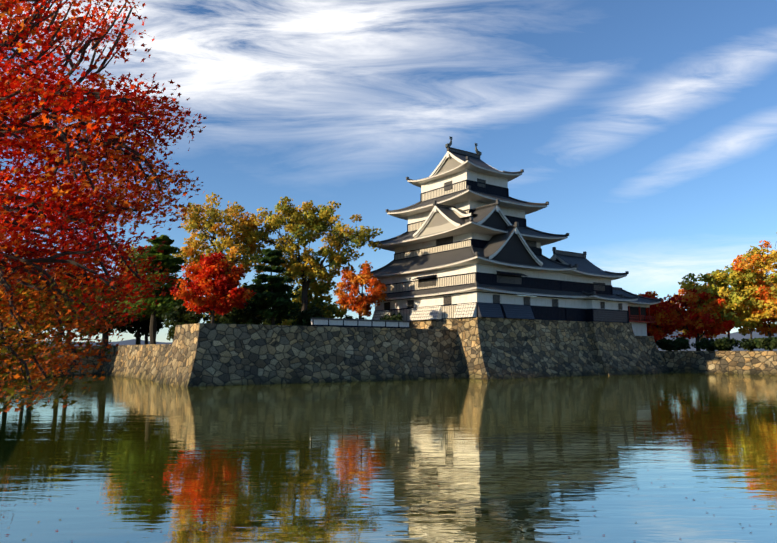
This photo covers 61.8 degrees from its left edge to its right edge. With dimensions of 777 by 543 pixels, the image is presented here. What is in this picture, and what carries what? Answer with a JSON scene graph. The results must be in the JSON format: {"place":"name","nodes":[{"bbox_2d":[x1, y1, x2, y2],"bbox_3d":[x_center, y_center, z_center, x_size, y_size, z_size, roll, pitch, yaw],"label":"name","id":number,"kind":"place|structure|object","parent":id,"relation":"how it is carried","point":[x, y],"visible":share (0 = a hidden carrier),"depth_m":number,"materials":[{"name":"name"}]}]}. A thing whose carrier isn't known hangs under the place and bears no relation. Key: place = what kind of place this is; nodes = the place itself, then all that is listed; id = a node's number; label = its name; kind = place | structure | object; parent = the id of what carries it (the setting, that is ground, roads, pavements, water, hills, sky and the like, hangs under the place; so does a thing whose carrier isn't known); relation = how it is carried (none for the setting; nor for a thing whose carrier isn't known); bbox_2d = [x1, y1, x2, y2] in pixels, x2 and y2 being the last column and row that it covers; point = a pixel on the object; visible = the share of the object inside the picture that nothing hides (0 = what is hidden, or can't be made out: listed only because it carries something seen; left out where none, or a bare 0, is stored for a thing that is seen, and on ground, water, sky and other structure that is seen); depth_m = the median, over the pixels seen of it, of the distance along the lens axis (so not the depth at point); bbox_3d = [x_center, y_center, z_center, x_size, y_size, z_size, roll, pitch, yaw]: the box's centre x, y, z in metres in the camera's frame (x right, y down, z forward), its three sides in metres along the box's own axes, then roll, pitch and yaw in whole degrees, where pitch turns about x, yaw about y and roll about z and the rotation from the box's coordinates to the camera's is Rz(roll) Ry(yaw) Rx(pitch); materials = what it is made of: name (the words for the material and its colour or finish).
{"place":"outdoors","nodes":[
{"label":"outdoors","id":0,"kind":"place"},
{"bbox_2d":[0,346,107,376],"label":"stone wall","id":1,"kind":"structure","parent":0,"point":[93,362],"depth_m":84.60,"materials":[{"name":"stone"}]},
{"bbox_2d":[1,262,39,344],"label":"tree","id":2,"kind":"object","parent":1,"relation":"on","point":[13,270],"depth_m":86.65,"materials":[{"name":"red plant"}]},
{"bbox_2d":[4,274,67,343],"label":"tree","id":3,"kind":"object","parent":1,"relation":"on","point":[35,303],"visible":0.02,"depth_m":83.56,"materials":[{"name":"red plant"}]},
{"bbox_2d":[45,263,89,341],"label":"tree","id":4,"kind":"object","parent":1,"relation":"on","point":[67,321],"visible":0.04,"depth_m":87.77,"materials":[{"name":"red plant"}]},
{"bbox_2d":[102,344,171,380],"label":"stone wall","id":5,"kind":"structure","parent":0,"point":[145,362],"depth_m":74.74,"materials":[{"name":"stone"}]},
{"bbox_2d":[66,273,130,345],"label":"tree","id":6,"kind":"object","parent":5,"relation":"on","point":[121,331],"depth_m":89.44,"materials":[{"name":"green plant"}]},
{"bbox_2d":[77,278,133,349],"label":"tree","id":7,"kind":"object","parent":5,"relation":"on","point":[104,335],"visible":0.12,"depth_m":82.27,"materials":[{"name":"red plant"}]},
{"bbox_2d":[113,241,147,344],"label":"yellow tree","id":8,"kind":"object","parent":5,"relation":"on","point":[132,247],"visible":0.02,"depth_m":97.99,"materials":[{"name":"green plant"}]},
{"bbox_2d":[124,309,168,344],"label":"tree","id":9,"kind":"object","parent":5,"relation":"on","point":[142,327],"visible":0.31,"depth_m":90.86,"materials":[{"name":"green plant"}]},
{"bbox_2d":[110,253,192,335],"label":"pine tree","id":10,"kind":"object","parent":5,"relation":"on","point":[147,316],"visible":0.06,"depth_m":84.04,"materials":[{"name":"green plant"}]},
{"bbox_2d":[144,327,163,344],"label":"tree","id":11,"kind":"object","parent":5,"relation":"on","point":[146,339],"depth_m":111.19,"materials":[{"name":"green plant"}]},
{"bbox_2d":[105,235,205,343],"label":"pine tree","id":12,"kind":"object","parent":5,"relation":"on","point":[169,262],"visible":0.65,"depth_m":75.51,"materials":[{"name":"green plant"}]},
{"bbox_2d":[162,304,201,340],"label":"shrub","id":13,"kind":"object","parent":5,"relation":"on","point":[180,315],"visible":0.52,"depth_m":70.19,"materials":[{"name":"green plant"}]},
{"bbox_2d":[170,251,255,322],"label":"red maple tree","id":14,"kind":"object","parent":5,"relation":"on","point":[227,296],"visible":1,"depth_m":66.27,"materials":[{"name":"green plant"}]},
{"bbox_2d":[172,192,275,316],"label":"tall yellow tree","id":15,"kind":"object","parent":5,"relation":"on","point":[195,221],"visible":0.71,"depth_m":84.23,"materials":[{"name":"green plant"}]},
{"bbox_2d":[195,289,268,322],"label":"tree","id":16,"kind":"object","parent":5,"relation":"on","point":[206,317],"visible":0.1,"depth_m":91.62,"materials":[{"name":"green plant"}]},
{"bbox_2d":[214,309,263,324],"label":"shrub","id":17,"kind":"object","parent":5,"relation":"on","point":[239,317],"visible":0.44,"depth_m":71.27,"materials":[{"name":"green plant"}]},
{"bbox_2d":[241,284,274,323],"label":"tree","id":18,"kind":"object","parent":5,"relation":"on","point":[260,318],"visible":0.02,"depth_m":101.45,"materials":[{"name":"green plant"}]},
{"bbox_2d":[242,248,304,324],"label":"conifer tree","id":19,"kind":"object","parent":5,"relation":"on","point":[275,289],"visible":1,"depth_m":71.48,"materials":[{"name":"green plant"}]},
{"bbox_2d":[262,275,296,324],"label":"tree","id":20,"kind":"object","parent":5,"relation":"on","point":[267,322],"visible":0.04,"depth_m":110.80,"materials":[{"name":"green plant"}]},
{"bbox_2d":[277,316,296,324],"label":"shrub","id":21,"kind":"object","parent":5,"relation":"on","point":[287,322],"visible":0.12,"depth_m":82.81,"materials":[{"name":"green plant"}]},
{"bbox_2d":[225,196,382,311],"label":"zelkova tree","id":22,"kind":"object","parent":5,"relation":"on","point":[312,222],"visible":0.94,"depth_m":86.12,"materials":[{"name":"yellow plant"}]},
{"bbox_2d":[292,306,324,325],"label":"shrub","id":23,"kind":"object","parent":5,"relation":"on","point":[304,319],"visible":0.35,"depth_m":71.75,"materials":[{"name":"green plant"}]},
{"bbox_2d":[288,280,346,319],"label":"tree","id":24,"kind":"object","parent":5,"relation":"on","point":[328,310],"visible":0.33,"depth_m":95.57,"materials":[{"name":"green plant"}]},
{"bbox_2d":[340,315,365,318],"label":"shrub","id":25,"kind":"object","parent":5,"relation":"on","point":[348,317],"visible":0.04,"depth_m":87.69,"materials":[{"name":"green plant"}]},
{"bbox_2d":[333,260,387,318],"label":"orange tree","id":26,"kind":"object","parent":5,"relation":"on","point":[360,303],"visible":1,"depth_m":83.98,"materials":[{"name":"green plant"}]},
{"bbox_2d":[380,313,403,320],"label":"shrub","id":27,"kind":"object","parent":5,"relation":"on","point":[399,317],"visible":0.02,"depth_m":83.86,"materials":[{"name":"green plant"}]},
{"bbox_2d":[0,372,776,542],"bbox_3d":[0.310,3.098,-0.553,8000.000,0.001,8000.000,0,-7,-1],"label":"moat water","id":28,"kind":"structure","parent":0,"point":[473,441],"depth_m":18.50,"materials":[{"name":"blue liquid"}]},
{"bbox_2d":[154,323,456,386],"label":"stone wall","id":29,"kind":"structure","parent":28,"relation":"in","point":[206,354],"depth_m":64.25,"materials":[{"name":"stone"}]},
{"bbox_2d":[311,318,408,327],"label":"low wall","id":30,"kind":"structure","parent":29,"relation":"on","point":[335,322],"depth_m":71.92,"materials":[{"name":"paint"}]},
{"bbox_2d":[7,401,771,542],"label":"floating leaves","id":31,"kind":"object","parent":28,"relation":"on","point":[418,507],"visible":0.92,"depth_m":13.04,"materials":[{"name":"red plant"}]},
{"bbox_2d":[409,317,661,378],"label":"stone wall","id":32,"kind":"structure","parent":28,"relation":"in","point":[497,348],"depth_m":79.99,"materials":[{"name":"grey stone"}]},
{"bbox_2d":[369,136,661,335],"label":"castle keep","id":33,"kind":"structure","parent":32,"relation":"on","point":[469,243],"depth_m":84.72,"materials":[{"name":"white paint"}]},
{"bbox_2d":[0,0,776,341],"label":"sky","id":34,"kind":"structure","parent":0,"point":[647,129],"materials":[{"name":"blue"}]},
{"bbox_2d":[21,323,776,350],"bbox_3d":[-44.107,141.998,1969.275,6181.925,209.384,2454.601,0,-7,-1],"label":"mountains","id":35,"kind":"structure","parent":0,"point":[738,336],"depth_m":2774.28,"materials":[{"name":"green plant"}]},
{"bbox_2d":[659,351,776,374],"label":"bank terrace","id":36,"kind":"structure","parent":0,"point":[746,362],"depth_m":89.39,"materials":[{"name":"stone"}]},
{"bbox_2d":[636,291,663,326],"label":"tree","id":37,"kind":"object","parent":36,"relation":"on","point":[652,296],"visible":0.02,"depth_m":106.24,"materials":[{"name":"red plant"}]},
{"bbox_2d":[635,336,669,371],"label":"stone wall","id":38,"kind":"structure","parent":36,"relation":"on","point":[647,344],"depth_m":95.56,"materials":[{"name":"stone"}]},
{"bbox_2d":[641,292,679,345],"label":"tree","id":39,"kind":"object","parent":36,"relation":"on","point":[660,311],"visible":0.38,"depth_m":99.80,"materials":[{"name":"red plant"}]},
{"bbox_2d":[655,338,673,350],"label":"shrub","id":40,"kind":"object","parent":36,"relation":"on","point":[662,344],"visible":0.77,"depth_m":99.50,"materials":[{"name":"green plant"}]},
{"bbox_2d":[668,336,690,350],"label":"shrub","id":41,"kind":"object","parent":36,"relation":"on","point":[678,343],"visible":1,"depth_m":95.98,"materials":[{"name":"green plant"}]},
{"bbox_2d":[651,288,734,350],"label":"tree","id":42,"kind":"object","parent":36,"relation":"on","point":[707,325],"visible":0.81,"depth_m":99.44,"materials":[{"name":"red plant"}]},
{"bbox_2d":[671,282,716,350],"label":"tree","id":43,"kind":"object","parent":36,"relation":"on","point":[682,293],"visible":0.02,"depth_m":116.66,"materials":[{"name":"red plant"}]},
{"bbox_2d":[691,337,715,350],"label":"shrub","id":44,"kind":"object","parent":36,"relation":"on","point":[704,343],"visible":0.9,"depth_m":94.45,"materials":[{"name":"green plant"}]},
{"bbox_2d":[675,287,733,350],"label":"tree","id":45,"kind":"object","parent":36,"relation":"on","point":[686,290],"depth_m":107.67,"materials":[{"name":"red plant"}]},
{"bbox_2d":[678,264,769,350],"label":"tree","id":46,"kind":"object","parent":36,"relation":"on","point":[718,281],"visible":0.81,"depth_m":98.35,"materials":[{"name":"yellow plant"}]},
{"bbox_2d":[711,337,738,350],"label":"shrub","id":47,"kind":"object","parent":36,"relation":"on","point":[724,344],"visible":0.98,"depth_m":90.85,"materials":[{"name":"green plant"}]},
{"bbox_2d":[734,338,760,350],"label":"shrub","id":48,"kind":"object","parent":36,"relation":"on","point":[745,343],"visible":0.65,"depth_m":89.59,"materials":[{"name":"green plant"}]},
{"bbox_2d":[725,232,776,318],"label":"tree","id":49,"kind":"object","parent":36,"relation":"on","point":[758,264],"visible":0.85,"depth_m":95.38,"materials":[{"name":"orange plant"}]},
{"bbox_2d":[731,273,776,350],"bbox_3d":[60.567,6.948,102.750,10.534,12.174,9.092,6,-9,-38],"label":"tree","id":50,"kind":"object","parent":36,"relation":"on","point":[766,329],"visible":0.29,"depth_m":101.71,"materials":[{"name":"orange plant"}]},
{"bbox_2d":[752,336,776,350],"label":"shrub","id":51,"kind":"object","parent":36,"relation":"on","point":[768,343],"visible":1,"depth_m":86.56,"materials":[{"name":"green plant"}]},
{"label":"bank ground","id":52,"kind":"structure","parent":0,"visible":0},
{"bbox_2d":[0,0,206,413],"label":"maple tree","id":53,"kind":"object","parent":52,"relation":"on","point":[61,219],"visible":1,"depth_m":7.29,"materials":[{"name":"red plant"}]}
]}

